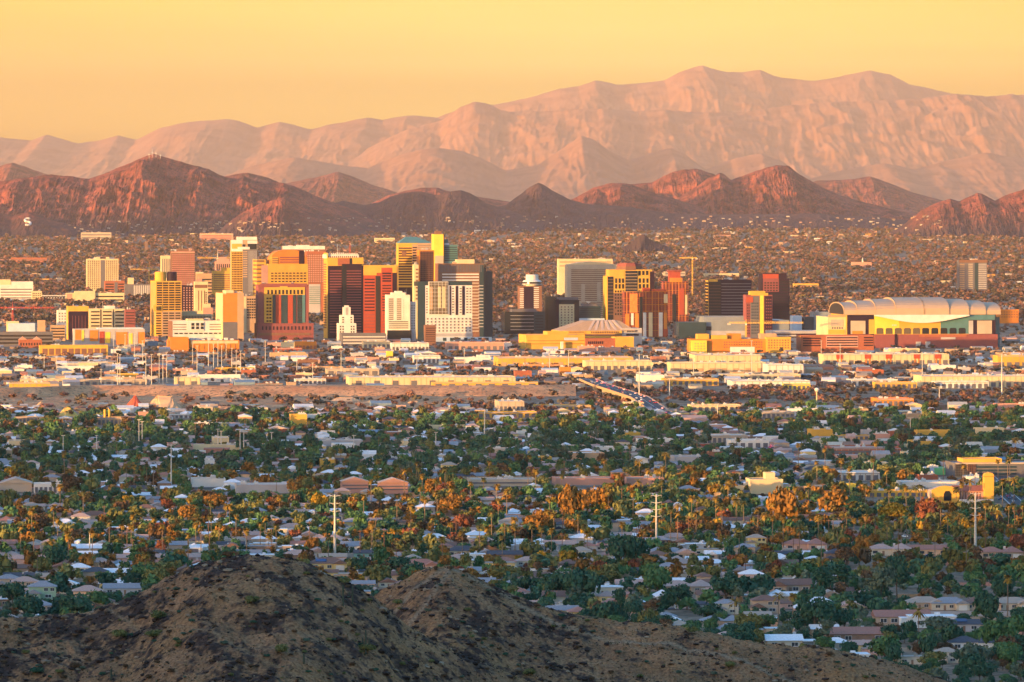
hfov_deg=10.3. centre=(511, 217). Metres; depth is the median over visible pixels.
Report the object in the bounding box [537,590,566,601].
house
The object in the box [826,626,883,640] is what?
house
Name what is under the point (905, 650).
yard wall
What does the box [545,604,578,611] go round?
house
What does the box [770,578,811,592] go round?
house
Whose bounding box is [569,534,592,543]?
house
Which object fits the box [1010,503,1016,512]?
palm tree
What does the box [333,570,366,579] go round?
house
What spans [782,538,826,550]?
house
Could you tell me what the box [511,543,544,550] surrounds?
house
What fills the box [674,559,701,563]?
house
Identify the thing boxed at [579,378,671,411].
bridge
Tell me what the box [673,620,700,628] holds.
house
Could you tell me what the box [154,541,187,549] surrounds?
house
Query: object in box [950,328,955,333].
arched window
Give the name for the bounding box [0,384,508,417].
riverbed
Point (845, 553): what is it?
tree
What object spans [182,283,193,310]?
office block
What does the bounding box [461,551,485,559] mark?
house
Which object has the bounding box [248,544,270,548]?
house
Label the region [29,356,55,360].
warehouse
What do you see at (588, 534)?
palm tree
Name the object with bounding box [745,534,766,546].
house
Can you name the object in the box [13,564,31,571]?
house
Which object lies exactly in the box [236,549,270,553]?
house
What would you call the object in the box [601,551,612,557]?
house
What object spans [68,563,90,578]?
house
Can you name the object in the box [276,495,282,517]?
palm tree
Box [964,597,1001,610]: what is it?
house
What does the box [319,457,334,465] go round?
warehouse
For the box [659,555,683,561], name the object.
house
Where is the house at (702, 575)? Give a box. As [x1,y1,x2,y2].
[693,572,711,578]
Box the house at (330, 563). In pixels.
[310,557,347,569]
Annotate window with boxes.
[106,261,116,280]
[232,252,241,265]
[460,288,470,312]
[876,328,882,333]
[880,618,886,622]
[886,328,891,333]
[891,618,897,622]
[895,328,901,333]
[904,328,910,333]
[913,328,919,333]
[922,328,928,333]
[931,328,937,333]
[940,328,946,333]
[944,491,950,500]
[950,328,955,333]
[959,328,965,333]
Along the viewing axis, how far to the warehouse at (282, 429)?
5202.32 m
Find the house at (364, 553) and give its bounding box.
[353,548,373,557]
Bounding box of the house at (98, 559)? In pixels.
[91,557,111,566]
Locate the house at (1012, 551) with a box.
[980,546,1023,557]
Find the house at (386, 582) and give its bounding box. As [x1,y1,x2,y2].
[378,577,396,586]
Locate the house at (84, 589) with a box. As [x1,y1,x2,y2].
[72,585,102,597]
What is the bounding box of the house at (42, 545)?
[40,539,54,548]
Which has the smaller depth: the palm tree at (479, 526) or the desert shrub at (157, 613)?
the desert shrub at (157, 613)
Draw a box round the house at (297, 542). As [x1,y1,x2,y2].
[290,540,317,546]
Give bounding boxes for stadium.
[816,297,1000,347]
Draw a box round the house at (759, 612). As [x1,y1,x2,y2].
[743,611,780,615]
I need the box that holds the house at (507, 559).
[501,557,516,565]
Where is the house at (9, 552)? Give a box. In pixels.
[0,550,19,554]
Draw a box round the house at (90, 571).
[82,567,108,583]
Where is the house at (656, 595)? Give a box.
[652,590,663,598]
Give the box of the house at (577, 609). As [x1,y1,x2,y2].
[566,606,593,614]
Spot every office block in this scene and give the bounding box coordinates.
[11,258,46,262]
[31,289,41,298]
[57,308,65,333]
[66,291,123,301]
[66,304,88,339]
[81,232,110,240]
[89,306,123,327]
[104,279,124,292]
[124,278,149,296]
[124,307,134,326]
[167,337,238,351]
[168,318,220,339]
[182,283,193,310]
[196,272,211,295]
[200,233,232,241]
[212,268,229,296]
[244,293,255,332]
[281,245,325,254]
[374,237,394,243]
[501,309,544,333]
[557,256,612,294]
[579,301,604,320]
[664,271,684,276]
[703,273,738,276]
[790,310,830,329]
[793,283,818,287]
[945,457,1023,476]
[996,307,1018,322]
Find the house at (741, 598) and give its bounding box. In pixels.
[736,594,768,601]
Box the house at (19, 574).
[3,572,34,576]
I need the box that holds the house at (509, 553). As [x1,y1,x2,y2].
[486,550,523,559]
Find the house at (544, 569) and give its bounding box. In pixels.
[542,566,564,571]
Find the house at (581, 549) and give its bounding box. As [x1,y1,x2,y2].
[575,546,592,558]
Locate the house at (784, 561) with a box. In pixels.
[778,558,798,565]
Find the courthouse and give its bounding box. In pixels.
[254,282,313,339]
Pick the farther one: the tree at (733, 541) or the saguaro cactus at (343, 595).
the tree at (733, 541)
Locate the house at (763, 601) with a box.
[748,595,780,613]
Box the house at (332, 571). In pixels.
[324,569,338,575]
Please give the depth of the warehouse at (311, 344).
8655.82 m
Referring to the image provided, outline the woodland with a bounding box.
[0,398,1023,620]
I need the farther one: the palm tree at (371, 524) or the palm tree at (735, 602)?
the palm tree at (371, 524)
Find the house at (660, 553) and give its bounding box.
[648,551,666,555]
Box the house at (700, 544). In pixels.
[680,540,705,548]
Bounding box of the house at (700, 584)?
[663,579,711,593]
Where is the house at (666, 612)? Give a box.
[660,611,678,617]
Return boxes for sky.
[0,0,1023,142]
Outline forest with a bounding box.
[0,226,1023,322]
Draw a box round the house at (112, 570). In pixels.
[104,568,128,575]
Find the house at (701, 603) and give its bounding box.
[674,600,708,609]
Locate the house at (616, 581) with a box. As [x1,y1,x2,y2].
[614,579,650,590]
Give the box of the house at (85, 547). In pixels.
[71,543,101,550]
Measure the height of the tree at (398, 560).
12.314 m
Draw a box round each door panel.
[836,354,842,358]
[865,354,870,358]
[886,354,891,358]
[914,354,919,358]
[935,354,940,358]
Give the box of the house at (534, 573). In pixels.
[520,572,550,577]
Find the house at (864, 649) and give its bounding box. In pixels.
[860,646,902,654]
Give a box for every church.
[851,257,871,267]
[927,472,993,502]
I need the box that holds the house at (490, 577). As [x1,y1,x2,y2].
[477,576,495,578]
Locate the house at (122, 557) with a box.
[111,554,129,561]
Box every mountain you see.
[0,116,441,178]
[0,154,386,234]
[0,163,47,180]
[0,212,127,237]
[217,197,370,237]
[225,136,1023,199]
[225,173,276,182]
[286,172,396,204]
[336,190,545,232]
[348,94,1023,178]
[373,187,508,206]
[437,66,951,119]
[499,183,906,230]
[571,183,705,213]
[622,234,670,252]
[631,169,714,198]
[677,165,916,220]
[814,176,942,212]
[889,189,1023,237]
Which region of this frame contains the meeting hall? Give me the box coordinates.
[735,472,826,493]
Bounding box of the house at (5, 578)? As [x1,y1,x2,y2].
[0,574,18,584]
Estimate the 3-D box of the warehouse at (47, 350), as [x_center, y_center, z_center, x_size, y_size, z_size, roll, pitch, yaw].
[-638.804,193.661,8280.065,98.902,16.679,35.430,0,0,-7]
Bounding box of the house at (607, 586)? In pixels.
[593,582,623,593]
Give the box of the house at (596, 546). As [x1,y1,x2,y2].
[585,542,607,550]
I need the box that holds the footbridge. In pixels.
[42,295,65,299]
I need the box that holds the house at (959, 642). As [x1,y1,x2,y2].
[947,636,994,648]
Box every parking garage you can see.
[0,331,52,346]
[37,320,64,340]
[182,311,212,319]
[339,333,385,345]
[796,335,873,351]
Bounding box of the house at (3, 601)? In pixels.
[0,596,9,605]
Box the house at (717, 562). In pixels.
[713,559,724,567]
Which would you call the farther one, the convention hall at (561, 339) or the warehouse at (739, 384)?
the convention hall at (561, 339)
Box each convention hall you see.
[519,331,633,348]
[765,330,815,343]
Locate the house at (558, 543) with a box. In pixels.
[543,540,576,550]
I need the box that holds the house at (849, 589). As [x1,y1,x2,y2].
[833,587,854,592]
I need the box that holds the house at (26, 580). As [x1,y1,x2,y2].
[11,576,38,587]
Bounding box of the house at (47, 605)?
[32,600,51,614]
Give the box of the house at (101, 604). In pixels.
[92,598,115,610]
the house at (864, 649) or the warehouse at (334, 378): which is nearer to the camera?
the house at (864, 649)
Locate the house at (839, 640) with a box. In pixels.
[831,637,846,649]
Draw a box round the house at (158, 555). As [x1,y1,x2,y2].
[154,553,165,559]
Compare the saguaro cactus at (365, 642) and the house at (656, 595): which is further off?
the house at (656, 595)
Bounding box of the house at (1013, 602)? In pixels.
[999,597,1023,609]
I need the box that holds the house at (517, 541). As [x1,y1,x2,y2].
[506,539,522,547]
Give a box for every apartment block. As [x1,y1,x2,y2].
[339,476,367,492]
[377,477,408,493]
[424,323,435,344]
[687,333,790,352]
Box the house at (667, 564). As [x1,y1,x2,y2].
[659,562,674,571]
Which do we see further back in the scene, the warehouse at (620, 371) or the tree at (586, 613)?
the warehouse at (620, 371)
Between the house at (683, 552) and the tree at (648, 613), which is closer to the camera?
the tree at (648, 613)
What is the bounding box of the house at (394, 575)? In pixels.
[391,570,399,580]
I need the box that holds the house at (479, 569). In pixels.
[467,567,481,572]
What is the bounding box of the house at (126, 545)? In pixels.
[121,544,131,550]
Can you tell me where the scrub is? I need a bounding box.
[0,315,1023,415]
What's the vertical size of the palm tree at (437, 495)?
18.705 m
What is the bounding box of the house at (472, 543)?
[470,536,480,547]
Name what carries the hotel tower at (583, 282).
on the ground at (682, 614)
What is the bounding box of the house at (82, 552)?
[78,551,97,553]
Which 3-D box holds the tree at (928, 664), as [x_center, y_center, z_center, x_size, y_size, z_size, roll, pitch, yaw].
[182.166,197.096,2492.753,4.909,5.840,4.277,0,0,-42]
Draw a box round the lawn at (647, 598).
[635,592,657,604]
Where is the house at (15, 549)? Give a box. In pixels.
[9,545,39,552]
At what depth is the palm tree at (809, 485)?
3927.26 m
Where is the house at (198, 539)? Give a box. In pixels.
[189,537,207,544]
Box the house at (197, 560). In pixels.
[191,558,202,563]
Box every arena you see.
[551,320,641,346]
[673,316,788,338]
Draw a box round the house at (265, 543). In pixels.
[249,541,276,548]
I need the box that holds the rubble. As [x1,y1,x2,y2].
[0,553,948,681]
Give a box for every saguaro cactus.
[342,585,343,606]
[362,630,369,653]
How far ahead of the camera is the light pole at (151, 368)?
6741.25 m
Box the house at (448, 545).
[440,543,452,547]
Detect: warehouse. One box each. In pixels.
[0,368,11,376]
[3,447,11,456]
[6,321,34,331]
[9,380,49,386]
[9,438,24,446]
[14,367,24,373]
[14,414,37,421]
[17,364,31,368]
[20,376,75,381]
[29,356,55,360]
[39,345,107,355]
[51,357,64,361]
[56,365,93,370]
[59,416,71,419]
[78,361,107,367]
[79,362,97,365]
[80,377,146,384]
[84,355,101,359]
[97,409,121,424]
[100,376,134,378]
[104,370,114,373]
[109,372,137,377]
[136,374,144,378]
[138,410,147,416]
[143,375,157,381]
[159,360,174,363]
[167,441,176,446]
[169,412,191,417]
[171,350,187,353]
[173,367,192,373]
[174,375,199,384]
[181,369,195,375]
[193,404,212,411]
[194,421,221,425]
[199,373,239,381]
[202,457,214,468]
[209,352,217,356]
[212,435,228,443]
[216,366,254,371]
[230,377,258,383]
[237,413,251,422]
[241,368,255,373]
[255,381,282,385]
[268,342,280,347]
[268,425,287,431]
[270,351,305,357]
[273,346,301,351]
[277,456,298,466]
[281,341,293,347]
[294,340,316,348]
[294,377,325,383]
[296,372,313,377]
[298,359,317,365]
[302,366,342,371]
[307,412,320,422]
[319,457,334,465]
[322,375,338,381]
[331,345,341,350]
[334,453,349,457]
[345,356,378,362]
[346,374,514,384]
[350,352,363,355]
[362,340,389,347]
[384,430,400,438]
[389,357,398,363]
[390,341,428,349]
[401,438,408,445]
[412,354,439,362]
[420,351,436,354]
[431,380,537,385]
[431,423,464,429]
[445,341,503,349]
[454,356,490,362]
[465,350,480,355]
[476,354,489,356]
[477,409,536,417]
[493,446,507,452]
[494,355,632,365]
[495,398,523,410]
[504,342,511,348]
[514,369,531,376]
[518,363,559,368]
[533,403,590,409]
[563,373,600,378]
[568,450,604,460]
[577,345,594,351]
[582,358,651,369]
[583,373,592,377]
[596,446,635,451]
[597,346,620,350]
[616,368,635,374]
[623,400,643,406]
[624,430,640,435]
[634,375,672,381]
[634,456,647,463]
[636,372,663,381]
[636,437,672,444]
[652,361,666,366]
[660,354,671,359]
[661,377,718,385]
[667,360,765,372]
[670,454,700,463]
[687,352,727,354]
[687,402,740,410]
[689,352,759,361]
[701,431,747,442]
[706,449,722,456]
[721,372,800,379]
[723,352,749,353]
[727,378,809,388]
[730,370,748,373]
[761,409,794,417]
[763,362,802,373]
[782,383,809,389]
[786,407,816,415]
[796,351,804,355]
[810,436,822,443]
[818,352,948,363]
[824,443,900,455]
[830,432,868,438]
[833,469,879,480]
[846,377,897,385]
[852,365,869,369]
[859,368,883,374]
[860,428,871,437]
[863,461,887,469]
[871,396,913,405]
[872,380,916,387]
[888,347,919,352]
[888,428,896,436]
[902,411,921,418]
[906,368,921,371]
[907,438,930,444]
[913,373,1023,386]
[914,428,948,437]
[931,364,955,371]
[931,379,988,387]
[939,444,952,456]
[958,366,970,372]
[973,426,1003,436]
[993,353,1023,365]
[993,402,1023,411]
[995,351,1023,354]
[1004,427,1023,430]
[1010,343,1023,347]
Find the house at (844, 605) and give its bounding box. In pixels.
[841,601,864,609]
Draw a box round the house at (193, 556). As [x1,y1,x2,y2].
[186,553,201,560]
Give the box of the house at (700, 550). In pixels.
[696,546,718,552]
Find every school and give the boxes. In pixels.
[18,336,41,347]
[72,327,144,346]
[467,475,534,486]
[552,474,614,484]
[624,474,663,484]
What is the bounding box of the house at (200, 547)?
[189,543,208,552]
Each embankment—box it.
[0,384,575,397]
[5,403,230,410]
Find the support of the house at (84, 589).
on the ground at (682, 614)
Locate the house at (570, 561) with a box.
[557,559,592,568]
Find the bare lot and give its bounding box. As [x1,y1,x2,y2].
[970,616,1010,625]
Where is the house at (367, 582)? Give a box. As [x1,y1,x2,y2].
[351,580,375,588]
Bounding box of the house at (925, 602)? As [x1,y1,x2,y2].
[905,596,941,609]
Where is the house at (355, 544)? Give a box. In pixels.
[340,541,360,551]
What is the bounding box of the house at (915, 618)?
[899,612,956,627]
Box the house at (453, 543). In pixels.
[445,541,467,545]
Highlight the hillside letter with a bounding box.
[24,217,31,225]
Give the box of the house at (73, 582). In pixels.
[68,579,78,585]
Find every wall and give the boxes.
[898,594,963,597]
[902,647,912,651]
[931,611,1011,615]
[942,594,959,597]
[954,582,991,585]
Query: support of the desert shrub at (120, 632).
on the hillside
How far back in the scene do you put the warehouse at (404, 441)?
4920.22 m
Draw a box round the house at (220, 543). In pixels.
[216,541,244,546]
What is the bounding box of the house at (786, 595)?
[769,589,798,601]
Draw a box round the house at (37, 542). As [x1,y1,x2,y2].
[28,539,41,549]
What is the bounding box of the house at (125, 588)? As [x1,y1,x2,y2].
[102,582,141,594]
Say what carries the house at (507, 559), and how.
on the ground at (682, 614)
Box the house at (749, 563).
[743,560,759,568]
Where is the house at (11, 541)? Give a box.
[0,539,17,544]
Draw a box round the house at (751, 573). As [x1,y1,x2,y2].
[738,569,763,578]
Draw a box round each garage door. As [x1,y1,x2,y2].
[336,565,343,569]
[959,605,966,610]
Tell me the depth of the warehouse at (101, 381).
6770.95 m
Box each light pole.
[116,353,118,384]
[150,354,152,383]
[751,342,751,371]
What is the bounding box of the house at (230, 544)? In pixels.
[221,542,241,549]
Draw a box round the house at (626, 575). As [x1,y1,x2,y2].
[620,567,638,576]
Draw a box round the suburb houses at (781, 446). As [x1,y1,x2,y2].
[0,405,857,545]
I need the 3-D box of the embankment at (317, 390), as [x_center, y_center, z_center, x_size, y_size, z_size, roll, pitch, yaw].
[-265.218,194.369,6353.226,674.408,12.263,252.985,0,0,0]
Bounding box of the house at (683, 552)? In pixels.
[674,548,697,557]
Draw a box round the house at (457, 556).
[448,554,472,566]
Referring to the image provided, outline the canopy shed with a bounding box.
[325,367,378,374]
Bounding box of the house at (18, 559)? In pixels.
[3,555,23,563]
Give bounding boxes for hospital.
[0,279,32,300]
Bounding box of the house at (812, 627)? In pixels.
[808,624,838,635]
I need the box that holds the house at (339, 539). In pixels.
[320,538,351,542]
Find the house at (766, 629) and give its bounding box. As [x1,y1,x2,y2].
[761,627,794,632]
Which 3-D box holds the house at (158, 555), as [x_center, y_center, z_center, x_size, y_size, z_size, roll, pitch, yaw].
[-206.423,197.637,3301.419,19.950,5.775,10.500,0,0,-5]
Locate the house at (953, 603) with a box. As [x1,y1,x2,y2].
[931,597,969,610]
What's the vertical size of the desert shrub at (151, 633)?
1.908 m
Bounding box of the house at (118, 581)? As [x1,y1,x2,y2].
[98,578,122,589]
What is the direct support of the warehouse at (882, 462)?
on the ground at (682, 614)
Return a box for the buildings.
[0,335,1023,466]
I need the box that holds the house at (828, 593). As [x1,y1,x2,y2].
[824,589,838,597]
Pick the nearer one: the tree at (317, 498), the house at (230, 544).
the house at (230, 544)
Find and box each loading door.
[393,380,398,384]
[411,380,416,384]
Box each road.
[32,486,601,488]
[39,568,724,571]
[582,379,810,461]
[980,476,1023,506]
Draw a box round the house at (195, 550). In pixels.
[171,548,197,552]
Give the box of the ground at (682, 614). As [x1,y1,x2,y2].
[0,200,1023,681]
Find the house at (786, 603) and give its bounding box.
[780,599,791,608]
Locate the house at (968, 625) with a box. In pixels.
[950,618,989,631]
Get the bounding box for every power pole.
[167,444,175,483]
[329,494,339,552]
[636,354,639,394]
[652,494,661,537]
[970,493,980,545]
[999,354,1004,395]
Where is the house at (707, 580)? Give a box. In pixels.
[695,579,720,582]
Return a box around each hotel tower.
[215,251,229,270]
[385,291,415,340]
[414,281,491,341]
[518,275,541,310]
[565,262,616,317]
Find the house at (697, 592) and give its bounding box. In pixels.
[695,590,733,600]
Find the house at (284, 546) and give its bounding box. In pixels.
[278,544,303,548]
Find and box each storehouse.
[556,408,570,412]
[559,365,570,375]
[571,366,582,371]
[905,402,921,406]
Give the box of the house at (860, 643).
[849,640,871,651]
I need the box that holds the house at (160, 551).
[153,550,165,553]
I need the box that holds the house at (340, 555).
[318,553,347,558]
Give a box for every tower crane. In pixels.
[1,302,52,320]
[130,263,159,283]
[679,256,697,290]
[727,319,801,336]
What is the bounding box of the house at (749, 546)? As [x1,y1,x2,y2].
[734,543,754,553]
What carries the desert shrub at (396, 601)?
on the hillside
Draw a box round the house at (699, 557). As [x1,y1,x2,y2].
[684,556,709,560]
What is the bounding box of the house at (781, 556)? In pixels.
[765,553,786,558]
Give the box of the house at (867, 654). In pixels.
[850,650,870,656]
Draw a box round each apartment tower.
[86,257,117,290]
[194,276,212,313]
[412,262,418,338]
[544,296,578,330]
[743,291,771,337]
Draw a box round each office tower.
[150,272,181,336]
[160,255,169,279]
[170,249,194,284]
[216,290,243,340]
[230,237,256,295]
[253,250,307,295]
[305,249,324,314]
[323,244,362,337]
[363,264,397,332]
[396,237,431,301]
[417,247,433,280]
[432,231,457,280]
[435,259,492,337]
[603,263,653,321]
[705,276,751,315]
[758,273,788,319]
[957,258,986,291]
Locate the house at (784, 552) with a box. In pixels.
[772,550,792,554]
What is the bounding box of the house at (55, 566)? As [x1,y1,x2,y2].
[52,561,71,570]
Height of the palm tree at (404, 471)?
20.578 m
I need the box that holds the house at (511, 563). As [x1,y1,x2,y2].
[485,561,514,566]
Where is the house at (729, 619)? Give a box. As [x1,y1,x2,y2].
[698,615,735,626]
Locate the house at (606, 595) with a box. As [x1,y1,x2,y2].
[591,591,613,601]
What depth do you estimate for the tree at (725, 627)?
2695.63 m
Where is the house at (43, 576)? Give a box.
[40,571,56,579]
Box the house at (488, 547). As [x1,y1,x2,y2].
[478,537,498,549]
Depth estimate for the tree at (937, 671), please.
2408.34 m
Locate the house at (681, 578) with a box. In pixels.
[672,577,685,579]
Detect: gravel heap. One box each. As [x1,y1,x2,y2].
[59,408,77,415]
[127,395,140,406]
[148,395,181,408]
[332,397,360,400]
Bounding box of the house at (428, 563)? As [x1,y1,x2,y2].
[408,559,437,567]
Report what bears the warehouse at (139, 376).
on the ground at (682, 614)
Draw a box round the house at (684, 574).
[679,570,690,577]
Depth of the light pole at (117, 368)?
6691.09 m
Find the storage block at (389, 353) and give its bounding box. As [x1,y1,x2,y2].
[386,350,393,357]
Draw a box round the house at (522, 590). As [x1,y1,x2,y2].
[515,587,529,592]
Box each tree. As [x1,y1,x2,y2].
[0,581,28,602]
[1,609,11,617]
[11,594,44,613]
[17,525,23,550]
[23,611,33,616]
[25,513,50,525]
[27,508,35,529]
[30,533,36,550]
[33,548,41,571]
[42,543,69,564]
[47,538,55,545]
[50,481,56,487]
[50,504,56,526]
[54,517,60,538]
[57,484,63,490]
[57,592,96,612]
[62,453,65,473]
[62,474,77,490]
[64,531,71,560]
[70,465,76,475]
[80,490,86,512]
[83,589,108,604]
[88,531,96,552]
[106,520,112,541]
[119,524,124,542]
[123,463,129,482]
[126,552,143,560]
[127,524,134,543]
[129,514,135,533]
[129,564,154,577]
[141,551,150,565]
[141,565,168,581]
[150,517,156,540]
[151,466,156,486]
[159,524,164,549]
[160,498,176,508]
[165,537,171,552]
[177,504,198,517]
[185,533,191,559]
[186,497,192,503]
[192,522,198,543]
[195,518,202,537]
[202,494,227,508]
[207,514,215,531]
[208,501,214,514]
[215,520,222,527]
[226,504,233,521]
[242,528,250,549]
[257,522,263,544]
[261,515,268,536]
[264,532,272,548]
[272,523,279,529]
[273,471,279,491]
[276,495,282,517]
[307,462,313,475]
[310,492,327,508]
[325,535,331,556]
[341,459,347,465]
[344,510,365,518]
[360,494,367,511]
[368,522,374,547]
[368,525,376,545]
[372,511,378,528]
[381,556,411,569]
[394,493,400,519]
[399,560,425,575]
[401,469,406,491]
[407,503,413,528]
[415,465,422,477]
[418,487,422,503]
[419,474,425,491]
[422,498,428,519]
[428,516,434,522]
[432,484,444,492]
[432,490,439,511]
[434,493,439,511]
[438,493,464,513]
[438,536,446,554]
[442,467,448,473]
[447,522,453,540]
[448,486,454,515]
[452,513,476,527]
[459,530,465,553]
[468,481,472,497]
[475,524,482,549]
[483,527,489,535]
[484,565,524,578]
[487,461,491,476]
[488,509,495,534]
[493,484,500,490]
[496,499,501,512]
[499,535,503,556]
[502,489,509,514]
[509,517,517,523]
[511,523,518,530]
[523,510,553,529]
[528,521,535,546]
[532,468,538,488]
[537,525,545,542]
[543,509,549,525]
[543,570,568,590]
[545,496,553,508]
[547,527,554,552]
[549,512,557,539]
[557,483,591,515]
[563,566,600,594]
[574,609,594,615]
[581,523,587,546]
[583,531,590,547]
[588,486,614,506]
[591,601,620,618]
[593,560,607,565]
[605,489,611,505]
[605,532,636,561]
[606,483,612,489]
[607,614,626,621]
[611,588,625,608]
[613,473,619,478]
[618,522,625,528]
[620,609,629,619]
[623,600,641,613]
[627,534,650,558]
[629,490,636,513]
[630,612,640,622]
[634,459,644,465]
[634,479,641,485]
[637,607,659,622]
[640,529,648,536]
[641,616,660,623]
[643,566,672,590]
[644,468,650,483]
[654,614,675,621]
[658,480,664,490]
[658,617,672,623]
[659,507,666,518]
[660,466,665,479]
[661,452,669,473]
[664,583,693,599]
[665,522,676,538]
[667,507,674,514]
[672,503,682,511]
[674,511,680,539]
[681,622,703,630]
[686,620,701,625]
[688,495,694,511]
[693,511,699,517]
[693,603,724,616]
[700,509,705,515]
[703,617,718,627]
[703,626,722,633]
[706,484,711,498]
[709,575,749,598]
[710,614,719,620]
[712,486,718,496]
[712,496,718,518]
[714,502,724,517]
[714,611,727,618]
[719,504,724,529]
[721,536,742,547]
[721,623,738,630]
[721,632,742,639]
[724,483,731,489]
[726,626,757,641]
[727,443,735,454]
[728,598,741,619]
[730,501,741,522]
[734,612,763,628]
[736,532,742,553]
[737,500,747,523]
[738,620,757,630]
[740,573,775,591]
[754,507,761,514]
[754,628,764,642]
[759,614,777,626]
[760,512,768,525]
[766,485,800,520]
[769,501,774,515]
[770,516,775,543]
[772,592,784,624]
[773,623,792,633]
[776,560,819,576]
[777,610,799,621]
[779,515,787,546]
[787,593,796,617]
[788,614,805,630]
[792,486,798,491]
[793,525,805,552]
[794,596,834,625]
[795,443,800,464]
[796,629,811,642]
[800,625,810,631]
[806,482,811,499]
[808,501,814,507]
[812,567,830,587]
[812,627,824,638]
[813,636,835,647]
[815,515,821,538]
[817,489,848,511]
[817,529,824,557]
[817,619,834,636]
[824,498,830,504]
[829,564,851,582]
[829,608,856,626]
[830,505,835,528]
[830,527,843,542]
[835,546,855,564]
[838,511,848,529]
[839,522,846,530]
[839,640,858,651]
[846,472,852,495]
[848,501,855,508]
[848,619,863,626]
[851,543,871,564]
[855,620,875,626]
[861,514,867,528]
[862,483,868,505]
[862,617,873,623]
[865,565,897,595]
[867,635,901,656]
[868,516,880,534]
[870,456,875,479]
[873,622,883,626]
[880,624,898,633]
[881,502,908,521]
[881,521,892,529]
[881,631,895,639]
[881,656,892,661]
[882,517,890,524]
[884,468,889,485]
[884,553,911,599]
[884,643,903,661]
[893,550,915,561]
[893,660,914,668]
[897,630,909,642]
[898,517,905,542]
[900,519,913,544]
[900,619,916,632]
[903,486,908,508]
[906,631,914,643]
[907,514,914,543]
[909,485,919,492]
[909,632,920,641]
[911,640,924,654]
[912,607,926,640]
[913,664,924,670]
[914,497,941,517]
[916,651,947,662]
[917,629,943,640]
[918,484,923,504]
[918,633,937,653]
[919,616,956,630]
[922,661,931,669]
[923,625,935,632]
[923,665,943,672]
[924,522,931,538]
[925,657,941,666]
[926,632,942,641]
[928,530,941,541]
[929,667,949,679]
[936,642,957,649]
[937,503,943,524]
[938,660,946,667]
[939,623,964,641]
[941,512,953,534]
[950,649,961,659]
[952,486,959,493]
[952,663,968,674]
[952,677,971,681]
[953,513,965,524]
[956,613,971,618]
[957,672,968,681]
[958,641,993,660]
[958,669,974,677]
[959,653,986,674]
[960,464,966,482]
[960,553,969,560]
[962,534,970,561]
[963,479,974,486]
[966,493,977,500]
[966,520,973,542]
[970,627,981,638]
[971,662,998,676]
[971,664,992,679]
[972,590,998,618]
[974,677,990,681]
[977,618,1018,645]
[980,617,987,622]
[983,503,988,524]
[984,659,999,669]
[986,675,994,681]
[987,641,1017,651]
[989,647,996,657]
[991,654,1000,666]
[992,570,1015,596]
[993,510,1004,518]
[996,616,1007,624]
[996,634,1023,654]
[996,641,1022,663]
[999,480,1005,506]
[999,659,1008,666]
[999,673,1012,680]
[1003,575,1012,615]
[1005,458,1009,477]
[1005,677,1019,681]
[1006,504,1011,537]
[1008,614,1023,634]
[1009,477,1019,502]
[1009,606,1023,617]
[1009,662,1023,680]
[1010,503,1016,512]
[1015,634,1023,649]
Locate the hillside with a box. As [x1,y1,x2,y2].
[0,554,946,681]
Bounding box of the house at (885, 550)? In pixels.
[869,543,911,555]
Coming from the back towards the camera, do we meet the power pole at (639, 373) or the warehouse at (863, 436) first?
the power pole at (639, 373)
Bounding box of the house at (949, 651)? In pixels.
[933,647,958,663]
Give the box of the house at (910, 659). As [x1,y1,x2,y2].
[893,654,923,663]
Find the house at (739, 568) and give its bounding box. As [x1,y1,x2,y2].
[733,565,752,572]
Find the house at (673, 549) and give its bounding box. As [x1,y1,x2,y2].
[650,547,678,553]
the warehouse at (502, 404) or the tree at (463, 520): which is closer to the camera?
the tree at (463, 520)
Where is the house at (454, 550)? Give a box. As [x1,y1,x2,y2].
[448,545,478,554]
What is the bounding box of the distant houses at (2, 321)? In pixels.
[0,215,1023,324]
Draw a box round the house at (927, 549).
[907,545,948,555]
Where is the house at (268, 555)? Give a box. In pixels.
[250,552,273,556]
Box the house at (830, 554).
[823,549,848,564]
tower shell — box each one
[621,288,667,336]
[661,270,687,322]
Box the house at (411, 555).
[405,554,421,558]
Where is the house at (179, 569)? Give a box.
[175,565,186,572]
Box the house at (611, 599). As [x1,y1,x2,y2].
[601,598,624,604]
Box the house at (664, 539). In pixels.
[651,536,670,542]
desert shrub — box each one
[29,667,43,672]
[69,662,81,667]
[112,629,127,636]
[144,630,159,637]
[150,609,165,619]
[221,551,233,556]
[244,595,259,603]
[275,643,288,653]
[283,553,293,558]
[338,577,351,583]
[355,584,367,589]
[358,644,375,650]
[392,599,402,603]
[523,668,536,675]
[685,626,697,632]
[725,661,735,666]
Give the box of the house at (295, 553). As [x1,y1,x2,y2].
[285,550,315,558]
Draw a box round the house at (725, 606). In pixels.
[714,599,738,613]
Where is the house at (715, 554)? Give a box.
[703,550,725,558]
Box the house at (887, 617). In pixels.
[871,609,930,624]
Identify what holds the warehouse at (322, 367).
on the ground at (682, 614)
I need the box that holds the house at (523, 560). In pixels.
[516,556,531,565]
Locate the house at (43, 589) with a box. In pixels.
[25,581,56,599]
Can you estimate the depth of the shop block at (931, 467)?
4426.44 m
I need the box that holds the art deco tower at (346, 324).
[337,305,355,340]
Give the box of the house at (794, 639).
[764,632,814,645]
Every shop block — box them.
[0,476,32,491]
[34,480,62,492]
[191,475,225,486]
[193,442,238,449]
[235,480,289,492]
[289,412,306,424]
[319,437,362,445]
[726,437,768,447]
[807,426,831,436]
[846,483,855,491]
[864,487,926,496]
[873,431,889,438]
[896,477,959,487]
[915,471,937,479]
[923,464,934,472]
[932,464,944,474]
[962,472,978,484]
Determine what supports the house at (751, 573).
on the ground at (682, 614)
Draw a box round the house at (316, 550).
[310,547,321,556]

